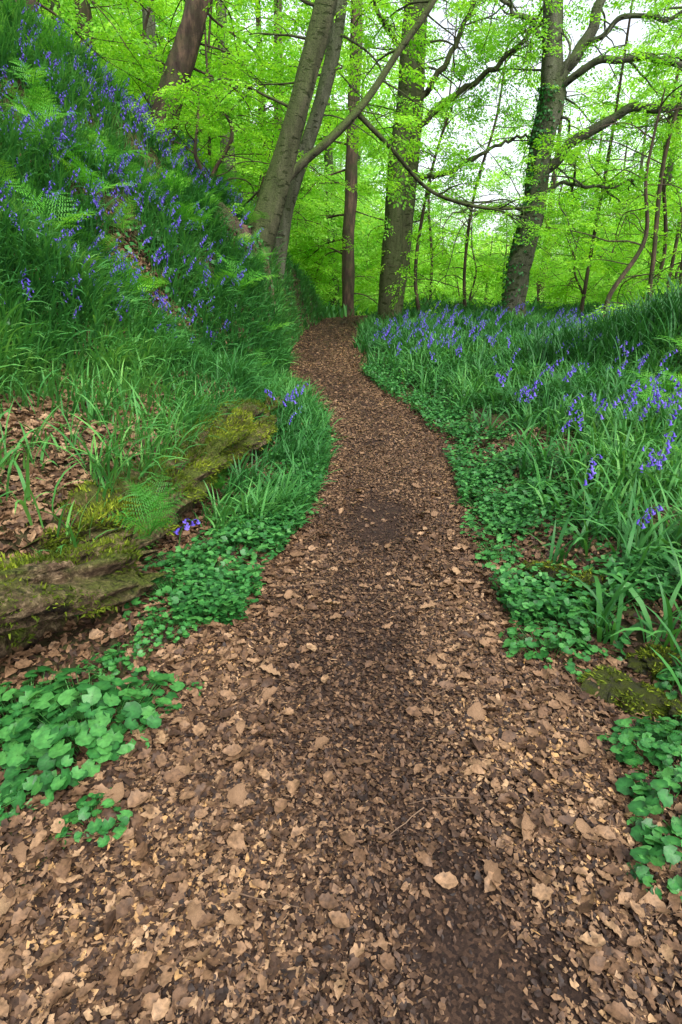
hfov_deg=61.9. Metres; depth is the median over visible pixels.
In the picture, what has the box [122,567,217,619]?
celandine plant
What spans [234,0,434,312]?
beech tree
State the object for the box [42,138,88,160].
fern
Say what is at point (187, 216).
fern
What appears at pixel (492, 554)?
celandine plant
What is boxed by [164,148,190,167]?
fern
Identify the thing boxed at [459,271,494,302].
beech tree
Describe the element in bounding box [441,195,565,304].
young tree
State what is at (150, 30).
woodland tree
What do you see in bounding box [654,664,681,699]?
celandine plant
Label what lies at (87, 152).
fern
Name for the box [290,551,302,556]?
dead leaf
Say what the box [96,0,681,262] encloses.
sky
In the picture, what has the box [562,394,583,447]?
bluebell
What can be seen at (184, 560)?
celandine plant
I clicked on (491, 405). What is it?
celandine plant
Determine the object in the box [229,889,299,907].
fallen twig
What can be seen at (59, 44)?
fern
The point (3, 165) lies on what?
fern
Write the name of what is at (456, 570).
dead leaf
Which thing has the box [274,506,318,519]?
celandine plant
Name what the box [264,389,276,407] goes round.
bluebell
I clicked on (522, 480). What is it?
celandine plant
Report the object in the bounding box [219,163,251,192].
fern
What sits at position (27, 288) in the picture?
bluebell
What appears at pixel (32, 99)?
fern
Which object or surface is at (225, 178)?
fern
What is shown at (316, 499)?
celandine plant
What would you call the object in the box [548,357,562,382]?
bluebell
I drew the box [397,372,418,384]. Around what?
celandine plant
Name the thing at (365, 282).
young tree
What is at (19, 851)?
dead leaf
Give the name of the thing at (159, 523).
fern
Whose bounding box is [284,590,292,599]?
dead leaf
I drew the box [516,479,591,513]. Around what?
celandine plant
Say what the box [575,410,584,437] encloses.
bluebell
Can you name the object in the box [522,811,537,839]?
dead leaf
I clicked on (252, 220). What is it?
fern
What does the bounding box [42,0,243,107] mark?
beech tree
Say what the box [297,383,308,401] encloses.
bluebell
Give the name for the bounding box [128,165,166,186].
fern
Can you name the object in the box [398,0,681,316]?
tree
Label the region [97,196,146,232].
fern
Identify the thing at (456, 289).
beech tree
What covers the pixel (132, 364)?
bank grass
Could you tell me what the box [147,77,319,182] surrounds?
young tree
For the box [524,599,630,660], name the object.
celandine plant
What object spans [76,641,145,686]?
celandine plant
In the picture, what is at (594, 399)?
bluebell
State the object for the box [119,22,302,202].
young tree
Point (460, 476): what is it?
celandine plant
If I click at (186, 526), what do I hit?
bluebell
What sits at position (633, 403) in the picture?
bluebell
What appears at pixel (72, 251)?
bluebell
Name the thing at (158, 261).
bluebell
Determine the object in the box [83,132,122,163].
fern
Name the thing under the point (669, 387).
fern
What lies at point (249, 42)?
beech tree
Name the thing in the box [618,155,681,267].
beech tree
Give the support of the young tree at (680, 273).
on the ground at (638, 635)
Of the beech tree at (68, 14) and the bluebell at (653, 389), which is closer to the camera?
the bluebell at (653, 389)
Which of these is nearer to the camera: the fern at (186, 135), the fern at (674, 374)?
the fern at (674, 374)
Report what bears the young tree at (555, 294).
on the ground at (638, 635)
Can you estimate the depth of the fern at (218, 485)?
3.68 m
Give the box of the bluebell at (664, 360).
[653,349,677,376]
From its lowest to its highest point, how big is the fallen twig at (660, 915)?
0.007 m
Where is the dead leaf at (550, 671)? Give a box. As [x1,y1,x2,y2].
[542,667,556,675]
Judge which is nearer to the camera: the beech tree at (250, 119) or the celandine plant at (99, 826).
the celandine plant at (99, 826)
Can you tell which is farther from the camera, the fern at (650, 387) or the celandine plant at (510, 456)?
the fern at (650, 387)
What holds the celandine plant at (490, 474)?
on the ground at (638, 635)
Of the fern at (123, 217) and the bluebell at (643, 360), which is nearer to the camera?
the bluebell at (643, 360)
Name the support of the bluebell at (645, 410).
on the ground at (638, 635)
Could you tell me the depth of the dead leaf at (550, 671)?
2.04 m
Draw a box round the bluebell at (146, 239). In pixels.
[133,236,152,265]
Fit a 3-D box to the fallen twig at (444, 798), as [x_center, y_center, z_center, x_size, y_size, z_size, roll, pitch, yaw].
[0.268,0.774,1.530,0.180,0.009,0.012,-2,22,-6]
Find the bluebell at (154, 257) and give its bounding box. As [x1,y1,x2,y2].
[151,248,159,279]
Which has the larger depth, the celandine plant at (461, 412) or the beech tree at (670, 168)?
the beech tree at (670, 168)
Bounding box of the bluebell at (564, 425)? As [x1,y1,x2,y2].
[554,416,575,456]
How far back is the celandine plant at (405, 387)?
6.92 m
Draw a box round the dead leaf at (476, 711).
[467,702,486,721]
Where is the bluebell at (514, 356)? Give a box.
[510,348,520,372]
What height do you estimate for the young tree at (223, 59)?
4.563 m
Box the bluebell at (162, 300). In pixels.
[159,295,167,309]
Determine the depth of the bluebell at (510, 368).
5.59 m
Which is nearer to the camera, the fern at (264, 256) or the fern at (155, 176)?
the fern at (155, 176)
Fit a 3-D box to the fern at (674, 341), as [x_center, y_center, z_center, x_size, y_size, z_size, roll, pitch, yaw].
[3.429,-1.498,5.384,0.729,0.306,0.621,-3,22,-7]
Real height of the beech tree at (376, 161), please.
9.301 m
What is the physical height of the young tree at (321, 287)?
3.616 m
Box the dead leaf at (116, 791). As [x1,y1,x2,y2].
[101,781,123,803]
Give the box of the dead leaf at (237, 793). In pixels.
[226,784,247,804]
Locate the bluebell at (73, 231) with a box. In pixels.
[66,225,81,240]
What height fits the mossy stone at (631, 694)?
0.158 m
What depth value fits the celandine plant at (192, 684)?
1.96 m
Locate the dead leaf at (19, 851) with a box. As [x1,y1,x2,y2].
[11,841,29,862]
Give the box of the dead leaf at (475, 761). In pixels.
[467,758,486,769]
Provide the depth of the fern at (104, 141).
7.11 m
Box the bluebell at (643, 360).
[638,352,648,381]
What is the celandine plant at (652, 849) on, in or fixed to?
on the ground at (638, 635)
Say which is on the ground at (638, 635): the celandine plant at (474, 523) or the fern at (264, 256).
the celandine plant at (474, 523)
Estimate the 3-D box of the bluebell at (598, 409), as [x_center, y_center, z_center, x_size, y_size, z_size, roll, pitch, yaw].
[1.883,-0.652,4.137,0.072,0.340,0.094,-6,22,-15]
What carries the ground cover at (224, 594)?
on the ground at (638, 635)
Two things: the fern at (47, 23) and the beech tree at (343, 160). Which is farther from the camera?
the beech tree at (343, 160)
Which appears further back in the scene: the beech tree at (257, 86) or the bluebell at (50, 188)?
the beech tree at (257, 86)
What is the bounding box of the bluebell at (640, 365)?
[637,360,642,377]
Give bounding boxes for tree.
[2,0,211,151]
[36,0,198,151]
[37,0,113,49]
[39,0,135,87]
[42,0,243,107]
[82,0,222,143]
[87,0,360,177]
[91,0,255,209]
[92,0,256,190]
[101,0,260,206]
[118,0,384,315]
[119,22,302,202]
[131,0,328,249]
[138,0,306,168]
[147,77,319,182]
[155,0,577,304]
[162,0,370,304]
[184,37,322,227]
[202,105,373,250]
[203,0,468,315]
[230,0,445,278]
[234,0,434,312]
[234,178,341,303]
[238,42,286,203]
[241,80,383,305]
[266,70,387,312]
[288,209,374,289]
[293,0,639,322]
[310,128,378,264]
[314,30,457,314]
[333,164,436,314]
[334,93,459,313]
[345,2,535,311]
[354,198,406,313]
[360,171,470,313]
[377,0,493,301]
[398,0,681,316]
[410,185,463,297]
[412,194,531,303]
[414,0,570,309]
[417,191,559,303]
[440,273,500,305]
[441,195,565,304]
[455,45,637,306]
[457,235,530,305]
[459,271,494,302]
[462,261,499,302]
[467,0,601,296]
[467,176,618,304]
[481,236,557,296]
[482,205,651,311]
[491,179,613,304]
[508,78,681,327]
[509,224,583,301]
[517,0,681,314]
[527,0,681,313]
[527,162,624,305]
[527,178,639,305]
[533,190,680,304]
[534,124,680,295]
[551,133,681,301]
[553,3,681,303]
[569,104,681,301]
[570,0,681,313]
[581,174,681,303]
[593,31,681,300]
[597,174,681,308]
[601,193,681,297]
[612,6,681,295]
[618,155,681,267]
[619,200,681,298]
[643,4,681,301]
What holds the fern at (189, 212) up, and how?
on the bank grass at (132, 364)
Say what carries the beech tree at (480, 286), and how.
on the ground at (638, 635)
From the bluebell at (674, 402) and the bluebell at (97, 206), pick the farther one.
the bluebell at (97, 206)
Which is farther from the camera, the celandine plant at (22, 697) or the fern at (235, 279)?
the fern at (235, 279)
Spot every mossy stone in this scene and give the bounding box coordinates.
[521,560,573,591]
[559,567,610,606]
[577,664,670,721]
[622,643,681,684]
[664,699,681,730]
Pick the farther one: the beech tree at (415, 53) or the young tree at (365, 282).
the young tree at (365, 282)
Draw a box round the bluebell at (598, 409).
[595,398,607,426]
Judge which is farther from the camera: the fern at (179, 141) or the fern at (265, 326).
the fern at (179, 141)
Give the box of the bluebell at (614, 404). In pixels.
[601,393,629,424]
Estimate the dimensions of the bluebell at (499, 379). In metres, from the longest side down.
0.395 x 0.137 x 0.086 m
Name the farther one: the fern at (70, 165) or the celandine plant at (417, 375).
the celandine plant at (417, 375)
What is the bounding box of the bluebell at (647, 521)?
[635,505,663,549]
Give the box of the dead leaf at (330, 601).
[324,599,341,604]
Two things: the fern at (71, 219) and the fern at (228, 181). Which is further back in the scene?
the fern at (228, 181)
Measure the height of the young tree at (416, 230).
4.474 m
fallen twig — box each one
[11,856,14,896]
[178,770,218,774]
[211,684,257,708]
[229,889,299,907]
[283,582,325,586]
[380,807,423,841]
[408,797,473,803]
[560,730,603,734]
[634,904,670,948]
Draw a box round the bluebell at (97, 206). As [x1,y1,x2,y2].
[93,198,103,238]
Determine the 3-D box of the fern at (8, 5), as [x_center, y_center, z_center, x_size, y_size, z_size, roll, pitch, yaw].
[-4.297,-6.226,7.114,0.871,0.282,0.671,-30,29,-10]
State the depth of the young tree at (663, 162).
9.29 m
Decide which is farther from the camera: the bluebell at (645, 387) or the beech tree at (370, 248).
the beech tree at (370, 248)
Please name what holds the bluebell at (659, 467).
on the ground at (638, 635)
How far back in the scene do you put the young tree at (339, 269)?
17.45 m
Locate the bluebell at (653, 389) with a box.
[646,386,659,420]
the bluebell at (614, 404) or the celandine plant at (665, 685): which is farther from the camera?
the bluebell at (614, 404)
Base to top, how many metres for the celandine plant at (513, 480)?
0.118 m
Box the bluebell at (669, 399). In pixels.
[654,388,681,422]
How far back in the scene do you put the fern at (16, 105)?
6.54 m
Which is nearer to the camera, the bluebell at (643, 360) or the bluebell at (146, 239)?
the bluebell at (643, 360)
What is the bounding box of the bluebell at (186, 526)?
[174,519,199,552]
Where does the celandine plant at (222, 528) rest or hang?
on the ground at (638, 635)
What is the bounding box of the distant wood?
[246,182,647,311]
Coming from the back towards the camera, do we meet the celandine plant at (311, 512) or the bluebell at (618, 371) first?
the bluebell at (618, 371)
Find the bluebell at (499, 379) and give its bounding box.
[495,372,503,405]
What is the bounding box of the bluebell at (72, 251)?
[69,243,76,263]
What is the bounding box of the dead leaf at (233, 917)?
[224,907,242,924]
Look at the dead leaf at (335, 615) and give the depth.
2.38 m
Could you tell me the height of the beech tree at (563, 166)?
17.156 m
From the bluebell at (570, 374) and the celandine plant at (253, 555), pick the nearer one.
the celandine plant at (253, 555)
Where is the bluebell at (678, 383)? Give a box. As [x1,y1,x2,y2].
[669,375,681,402]
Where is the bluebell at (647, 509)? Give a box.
[636,506,660,529]
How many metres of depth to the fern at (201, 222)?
7.20 m
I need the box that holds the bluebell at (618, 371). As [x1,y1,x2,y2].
[615,359,627,383]
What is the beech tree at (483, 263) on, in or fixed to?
on the ground at (638, 635)
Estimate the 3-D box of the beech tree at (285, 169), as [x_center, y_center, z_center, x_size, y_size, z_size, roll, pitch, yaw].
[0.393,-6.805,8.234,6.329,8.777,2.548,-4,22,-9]
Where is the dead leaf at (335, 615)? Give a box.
[330,613,343,618]
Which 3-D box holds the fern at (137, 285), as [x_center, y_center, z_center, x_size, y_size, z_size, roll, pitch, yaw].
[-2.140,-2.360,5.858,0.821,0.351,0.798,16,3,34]
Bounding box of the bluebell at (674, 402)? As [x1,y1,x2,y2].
[633,400,677,434]
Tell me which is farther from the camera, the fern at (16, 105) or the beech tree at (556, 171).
the beech tree at (556, 171)
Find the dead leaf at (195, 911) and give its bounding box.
[186,901,205,929]
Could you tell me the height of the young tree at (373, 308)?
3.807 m
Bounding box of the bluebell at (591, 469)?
[583,454,602,521]
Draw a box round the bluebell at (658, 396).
[651,388,666,419]
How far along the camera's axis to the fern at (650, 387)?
4.90 m
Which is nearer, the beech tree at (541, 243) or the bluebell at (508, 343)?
the bluebell at (508, 343)
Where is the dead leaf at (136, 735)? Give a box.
[131,729,151,743]
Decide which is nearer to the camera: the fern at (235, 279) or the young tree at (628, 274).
the fern at (235, 279)
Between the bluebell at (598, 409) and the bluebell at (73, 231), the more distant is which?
the bluebell at (73, 231)
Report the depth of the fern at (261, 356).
7.16 m
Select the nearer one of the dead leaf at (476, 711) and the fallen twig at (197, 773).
the fallen twig at (197, 773)
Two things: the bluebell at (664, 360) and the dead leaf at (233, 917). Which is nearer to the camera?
the dead leaf at (233, 917)
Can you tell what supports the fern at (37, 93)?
on the bank grass at (132, 364)
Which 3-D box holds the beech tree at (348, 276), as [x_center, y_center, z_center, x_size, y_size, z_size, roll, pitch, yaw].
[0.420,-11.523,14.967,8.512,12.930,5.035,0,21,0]
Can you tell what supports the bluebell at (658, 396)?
on the ground at (638, 635)
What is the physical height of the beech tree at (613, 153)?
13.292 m
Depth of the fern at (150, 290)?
6.13 m
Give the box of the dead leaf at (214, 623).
[204,620,219,627]
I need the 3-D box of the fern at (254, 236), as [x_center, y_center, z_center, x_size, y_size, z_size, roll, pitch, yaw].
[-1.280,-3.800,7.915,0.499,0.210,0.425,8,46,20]
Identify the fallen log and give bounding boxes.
[0,529,170,658]
[3,393,284,555]
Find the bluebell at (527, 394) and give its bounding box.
[521,386,533,413]
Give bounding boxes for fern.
[0,0,18,19]
[0,56,54,84]
[0,159,35,193]
[1,77,43,124]
[1,101,80,127]
[4,112,51,145]
[4,178,97,235]
[14,77,53,109]
[18,16,77,60]
[23,10,73,34]
[23,86,75,119]
[39,12,66,27]
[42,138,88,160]
[51,154,98,184]
[60,143,136,195]
[68,141,109,168]
[76,227,121,251]
[78,127,155,160]
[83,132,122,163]
[89,54,138,87]
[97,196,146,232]
[100,248,162,294]
[106,485,187,549]
[109,161,157,191]
[122,471,185,511]
[124,270,165,295]
[125,259,169,288]
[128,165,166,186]
[153,166,188,194]
[155,169,192,186]
[161,198,204,223]
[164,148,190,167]
[168,202,202,226]
[174,129,194,151]
[176,201,212,221]
[178,122,194,143]
[179,187,216,209]
[187,207,216,228]
[189,152,213,168]
[195,157,233,179]
[196,266,236,288]
[200,170,240,192]
[203,469,229,489]
[204,162,229,177]
[204,191,222,206]
[210,248,277,288]
[218,172,233,188]
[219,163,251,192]
[225,179,238,198]
[226,197,257,216]
[230,227,263,245]
[232,278,257,295]
[234,204,269,222]
[245,247,277,261]
[250,349,273,364]
[259,321,290,330]
[623,384,681,409]
[624,370,681,395]
[628,370,681,404]
[655,335,681,359]
[655,366,681,388]
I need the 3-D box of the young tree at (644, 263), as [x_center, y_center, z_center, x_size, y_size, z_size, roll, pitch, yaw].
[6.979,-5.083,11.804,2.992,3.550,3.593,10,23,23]
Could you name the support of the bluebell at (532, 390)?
on the ground at (638, 635)
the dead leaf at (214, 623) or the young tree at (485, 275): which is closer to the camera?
the dead leaf at (214, 623)
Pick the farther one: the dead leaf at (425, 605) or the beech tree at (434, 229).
the beech tree at (434, 229)
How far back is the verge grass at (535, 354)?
5.25 m
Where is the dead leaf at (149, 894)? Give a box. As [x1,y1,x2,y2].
[136,890,160,901]
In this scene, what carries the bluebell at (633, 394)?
on the ground at (638, 635)
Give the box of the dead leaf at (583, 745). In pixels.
[578,738,592,754]
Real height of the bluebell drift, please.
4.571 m
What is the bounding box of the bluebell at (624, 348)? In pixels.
[621,341,628,365]
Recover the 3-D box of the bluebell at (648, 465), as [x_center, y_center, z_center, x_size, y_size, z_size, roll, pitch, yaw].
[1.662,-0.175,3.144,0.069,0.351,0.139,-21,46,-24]
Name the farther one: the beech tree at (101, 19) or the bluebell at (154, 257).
the beech tree at (101, 19)
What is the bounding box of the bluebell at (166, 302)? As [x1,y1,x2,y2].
[162,300,170,316]
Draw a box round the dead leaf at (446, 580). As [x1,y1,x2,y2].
[443,579,454,585]
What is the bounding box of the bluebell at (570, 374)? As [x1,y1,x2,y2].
[562,368,575,388]
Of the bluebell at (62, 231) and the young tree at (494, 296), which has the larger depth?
the young tree at (494, 296)
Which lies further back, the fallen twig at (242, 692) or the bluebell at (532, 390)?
the bluebell at (532, 390)
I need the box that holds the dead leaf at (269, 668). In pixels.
[260,663,280,675]
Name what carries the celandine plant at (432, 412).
on the ground at (638, 635)
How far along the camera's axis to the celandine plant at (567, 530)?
2.90 m
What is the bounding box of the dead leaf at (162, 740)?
[153,734,169,743]
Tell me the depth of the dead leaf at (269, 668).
2.04 m
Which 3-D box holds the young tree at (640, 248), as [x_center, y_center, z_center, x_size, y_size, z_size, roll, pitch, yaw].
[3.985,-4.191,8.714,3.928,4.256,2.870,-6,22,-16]
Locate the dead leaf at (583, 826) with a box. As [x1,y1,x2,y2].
[576,818,598,840]
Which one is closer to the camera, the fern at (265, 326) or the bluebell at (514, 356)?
the bluebell at (514, 356)
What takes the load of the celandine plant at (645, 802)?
on the ground at (638, 635)
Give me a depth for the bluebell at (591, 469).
2.94 m
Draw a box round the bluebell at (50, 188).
[46,181,55,202]
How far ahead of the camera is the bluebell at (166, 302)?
6.17 m
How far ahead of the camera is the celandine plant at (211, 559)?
2.76 m
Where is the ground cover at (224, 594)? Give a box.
[0,28,681,625]
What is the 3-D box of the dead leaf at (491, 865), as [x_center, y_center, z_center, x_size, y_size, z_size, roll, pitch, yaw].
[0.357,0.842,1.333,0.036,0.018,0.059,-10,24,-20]
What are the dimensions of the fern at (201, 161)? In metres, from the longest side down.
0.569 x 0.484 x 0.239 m
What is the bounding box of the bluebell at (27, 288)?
[21,278,31,314]
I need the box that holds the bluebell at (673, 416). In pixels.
[662,400,681,442]
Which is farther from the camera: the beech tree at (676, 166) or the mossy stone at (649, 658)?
the beech tree at (676, 166)
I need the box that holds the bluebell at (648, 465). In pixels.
[627,458,661,486]
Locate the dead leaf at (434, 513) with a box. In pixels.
[431,511,437,515]
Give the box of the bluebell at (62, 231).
[54,229,69,246]
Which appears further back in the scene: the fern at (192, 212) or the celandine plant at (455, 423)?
the fern at (192, 212)
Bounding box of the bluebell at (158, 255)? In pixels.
[156,244,163,287]
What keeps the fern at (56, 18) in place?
on the bank grass at (132, 364)
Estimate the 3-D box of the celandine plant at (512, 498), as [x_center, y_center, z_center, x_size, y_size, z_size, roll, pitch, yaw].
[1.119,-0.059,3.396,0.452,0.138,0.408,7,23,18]
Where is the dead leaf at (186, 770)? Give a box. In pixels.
[174,763,192,775]
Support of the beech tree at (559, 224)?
on the ground at (638, 635)
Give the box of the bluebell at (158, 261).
[153,256,165,282]
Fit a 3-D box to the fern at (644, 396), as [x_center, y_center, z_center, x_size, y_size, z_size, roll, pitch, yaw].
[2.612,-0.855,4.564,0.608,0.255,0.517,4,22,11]
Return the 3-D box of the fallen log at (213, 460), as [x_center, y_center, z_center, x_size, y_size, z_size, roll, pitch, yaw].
[-0.950,-0.406,4.031,0.584,0.583,3.772,3,22,8]
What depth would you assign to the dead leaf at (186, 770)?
1.62 m
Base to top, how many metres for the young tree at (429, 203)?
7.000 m
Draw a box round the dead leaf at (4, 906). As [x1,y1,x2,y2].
[0,897,11,916]
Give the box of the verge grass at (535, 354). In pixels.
[323,267,681,693]
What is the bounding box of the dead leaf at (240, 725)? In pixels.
[235,720,245,734]
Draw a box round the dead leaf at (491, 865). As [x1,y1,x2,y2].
[484,860,500,883]
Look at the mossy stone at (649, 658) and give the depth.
2.03 m
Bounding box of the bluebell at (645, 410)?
[635,400,656,443]
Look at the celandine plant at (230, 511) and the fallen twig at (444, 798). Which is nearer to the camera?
the fallen twig at (444, 798)
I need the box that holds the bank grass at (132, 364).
[0,0,346,557]
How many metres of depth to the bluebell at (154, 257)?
6.43 m
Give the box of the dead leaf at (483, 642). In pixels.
[479,637,490,646]
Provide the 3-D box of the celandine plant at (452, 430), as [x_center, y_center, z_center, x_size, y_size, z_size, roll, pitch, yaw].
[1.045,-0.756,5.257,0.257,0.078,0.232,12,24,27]
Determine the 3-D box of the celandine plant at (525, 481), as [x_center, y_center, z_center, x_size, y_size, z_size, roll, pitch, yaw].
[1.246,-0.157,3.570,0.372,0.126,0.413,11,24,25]
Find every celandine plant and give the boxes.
[0,666,89,771]
[0,668,184,820]
[0,797,31,825]
[55,787,132,848]
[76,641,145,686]
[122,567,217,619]
[133,610,197,656]
[142,541,209,575]
[163,551,246,584]
[183,681,210,695]
[184,520,259,560]
[220,514,276,542]
[227,495,274,521]
[266,458,306,476]
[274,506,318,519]
[301,493,323,507]
[387,384,411,393]
[395,373,424,385]
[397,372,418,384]
[425,408,442,417]
[439,409,476,424]
[439,420,471,435]
[443,426,464,435]
[450,492,508,517]
[455,469,487,484]
[460,511,526,534]
[461,503,510,523]
[464,465,518,490]
[473,540,534,578]
[477,401,504,414]
[478,466,517,481]
[481,499,540,528]
[482,512,535,545]
[483,426,516,438]
[493,487,548,518]
[497,450,523,464]
[498,615,590,679]
[503,475,554,493]
[507,477,566,497]
[510,476,566,494]
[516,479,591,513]
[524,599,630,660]
[548,511,621,540]
[597,715,681,792]
[615,767,681,838]
[626,819,681,899]
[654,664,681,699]
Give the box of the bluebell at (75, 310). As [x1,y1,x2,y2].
[72,304,81,321]
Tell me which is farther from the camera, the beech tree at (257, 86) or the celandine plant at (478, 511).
the beech tree at (257, 86)
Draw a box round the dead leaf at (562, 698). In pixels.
[554,692,570,710]
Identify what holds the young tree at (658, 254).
on the ground at (638, 635)
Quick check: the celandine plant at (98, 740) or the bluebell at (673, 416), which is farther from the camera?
the bluebell at (673, 416)
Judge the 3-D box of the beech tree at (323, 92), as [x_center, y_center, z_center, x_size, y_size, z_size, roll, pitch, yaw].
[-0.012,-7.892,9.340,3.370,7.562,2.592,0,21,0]
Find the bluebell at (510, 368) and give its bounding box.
[502,367,511,381]
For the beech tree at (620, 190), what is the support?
on the ground at (638, 635)
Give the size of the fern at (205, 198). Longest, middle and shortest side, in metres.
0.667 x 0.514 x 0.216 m
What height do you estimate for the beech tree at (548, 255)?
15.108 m
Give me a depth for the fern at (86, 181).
6.24 m
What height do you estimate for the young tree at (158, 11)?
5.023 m
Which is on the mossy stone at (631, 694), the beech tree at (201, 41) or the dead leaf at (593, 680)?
the dead leaf at (593, 680)
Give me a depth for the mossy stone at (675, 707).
1.80 m
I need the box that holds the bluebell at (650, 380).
[649,377,658,393]
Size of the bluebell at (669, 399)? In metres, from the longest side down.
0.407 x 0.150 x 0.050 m
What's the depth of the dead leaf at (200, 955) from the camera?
1.17 m
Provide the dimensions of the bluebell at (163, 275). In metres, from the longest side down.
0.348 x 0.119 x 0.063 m
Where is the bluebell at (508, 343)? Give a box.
[506,335,510,359]
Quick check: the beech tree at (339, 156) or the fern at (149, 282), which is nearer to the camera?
the fern at (149, 282)
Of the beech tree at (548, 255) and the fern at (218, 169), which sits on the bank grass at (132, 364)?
the fern at (218, 169)
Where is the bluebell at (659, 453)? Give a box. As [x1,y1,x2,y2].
[652,431,676,482]
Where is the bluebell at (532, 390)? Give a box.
[524,380,542,426]
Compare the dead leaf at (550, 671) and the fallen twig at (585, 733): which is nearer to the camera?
the fallen twig at (585, 733)
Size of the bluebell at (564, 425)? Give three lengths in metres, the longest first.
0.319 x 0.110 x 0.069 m
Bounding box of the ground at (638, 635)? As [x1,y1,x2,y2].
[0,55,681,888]
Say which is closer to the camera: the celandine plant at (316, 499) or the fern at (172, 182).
the celandine plant at (316, 499)
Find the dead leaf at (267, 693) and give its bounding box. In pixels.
[258,686,276,701]
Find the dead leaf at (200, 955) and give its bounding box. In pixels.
[186,945,213,960]
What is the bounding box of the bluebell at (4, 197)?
[0,190,11,221]
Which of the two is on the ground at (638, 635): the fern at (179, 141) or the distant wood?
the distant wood
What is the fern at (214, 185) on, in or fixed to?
on the bank grass at (132, 364)
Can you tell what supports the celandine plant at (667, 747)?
on the ground at (638, 635)
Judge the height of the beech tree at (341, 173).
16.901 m
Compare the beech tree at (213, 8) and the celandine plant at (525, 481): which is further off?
the beech tree at (213, 8)
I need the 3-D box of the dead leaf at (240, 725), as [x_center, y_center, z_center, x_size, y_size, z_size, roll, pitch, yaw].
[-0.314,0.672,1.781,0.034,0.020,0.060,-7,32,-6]
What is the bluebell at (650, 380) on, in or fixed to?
on the ground at (638, 635)
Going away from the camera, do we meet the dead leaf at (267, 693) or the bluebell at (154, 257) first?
the dead leaf at (267, 693)
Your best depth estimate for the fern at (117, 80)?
7.65 m
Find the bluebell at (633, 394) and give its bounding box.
[622,379,640,423]
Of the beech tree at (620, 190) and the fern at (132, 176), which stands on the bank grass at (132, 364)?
the fern at (132, 176)
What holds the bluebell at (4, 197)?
on the ground at (638, 635)
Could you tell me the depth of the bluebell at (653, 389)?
4.21 m
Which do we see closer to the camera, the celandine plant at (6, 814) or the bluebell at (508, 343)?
the celandine plant at (6, 814)
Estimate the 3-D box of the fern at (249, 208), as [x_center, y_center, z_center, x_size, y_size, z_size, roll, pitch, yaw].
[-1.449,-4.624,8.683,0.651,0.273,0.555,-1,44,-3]
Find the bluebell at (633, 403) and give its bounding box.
[612,400,637,440]
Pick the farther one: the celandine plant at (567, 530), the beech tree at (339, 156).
the beech tree at (339, 156)
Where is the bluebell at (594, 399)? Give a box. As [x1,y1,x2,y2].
[590,392,597,417]
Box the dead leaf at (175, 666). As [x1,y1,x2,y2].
[167,661,180,669]
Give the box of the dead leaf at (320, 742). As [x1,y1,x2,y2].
[312,736,329,751]
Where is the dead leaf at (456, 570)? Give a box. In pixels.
[452,566,460,574]
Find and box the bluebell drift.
[0,3,650,366]
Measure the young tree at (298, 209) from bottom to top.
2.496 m
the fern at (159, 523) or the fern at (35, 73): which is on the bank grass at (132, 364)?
the fern at (35, 73)
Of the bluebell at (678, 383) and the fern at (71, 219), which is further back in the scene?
the fern at (71, 219)
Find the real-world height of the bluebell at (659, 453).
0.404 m
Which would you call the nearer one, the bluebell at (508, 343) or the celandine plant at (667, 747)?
the celandine plant at (667, 747)
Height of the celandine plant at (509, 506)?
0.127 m
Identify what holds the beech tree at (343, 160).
on the ground at (638, 635)
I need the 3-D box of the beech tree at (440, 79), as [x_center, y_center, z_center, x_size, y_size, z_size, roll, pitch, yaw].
[0.909,-14.660,28.949,8.665,16.028,8.857,-9,23,-22]
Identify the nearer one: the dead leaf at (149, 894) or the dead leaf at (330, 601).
the dead leaf at (149, 894)
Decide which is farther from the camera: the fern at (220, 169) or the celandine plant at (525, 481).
the fern at (220, 169)
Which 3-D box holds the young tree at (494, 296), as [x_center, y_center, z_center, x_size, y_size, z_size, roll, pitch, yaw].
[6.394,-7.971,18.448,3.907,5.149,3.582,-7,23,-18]
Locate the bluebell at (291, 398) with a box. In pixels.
[290,389,297,411]
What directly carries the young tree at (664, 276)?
on the ground at (638, 635)
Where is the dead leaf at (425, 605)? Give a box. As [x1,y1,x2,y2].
[419,602,436,608]
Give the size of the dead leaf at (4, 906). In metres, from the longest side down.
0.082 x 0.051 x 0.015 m
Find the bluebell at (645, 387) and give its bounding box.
[629,384,646,400]
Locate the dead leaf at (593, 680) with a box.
[587,677,599,696]
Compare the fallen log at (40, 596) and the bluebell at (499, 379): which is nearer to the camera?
the fallen log at (40, 596)
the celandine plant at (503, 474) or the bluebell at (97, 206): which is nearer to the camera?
the celandine plant at (503, 474)
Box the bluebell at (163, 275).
[160,266,167,296]
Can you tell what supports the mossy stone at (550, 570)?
on the ground at (638, 635)
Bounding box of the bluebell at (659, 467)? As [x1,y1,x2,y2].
[641,446,662,506]
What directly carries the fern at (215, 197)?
on the bank grass at (132, 364)

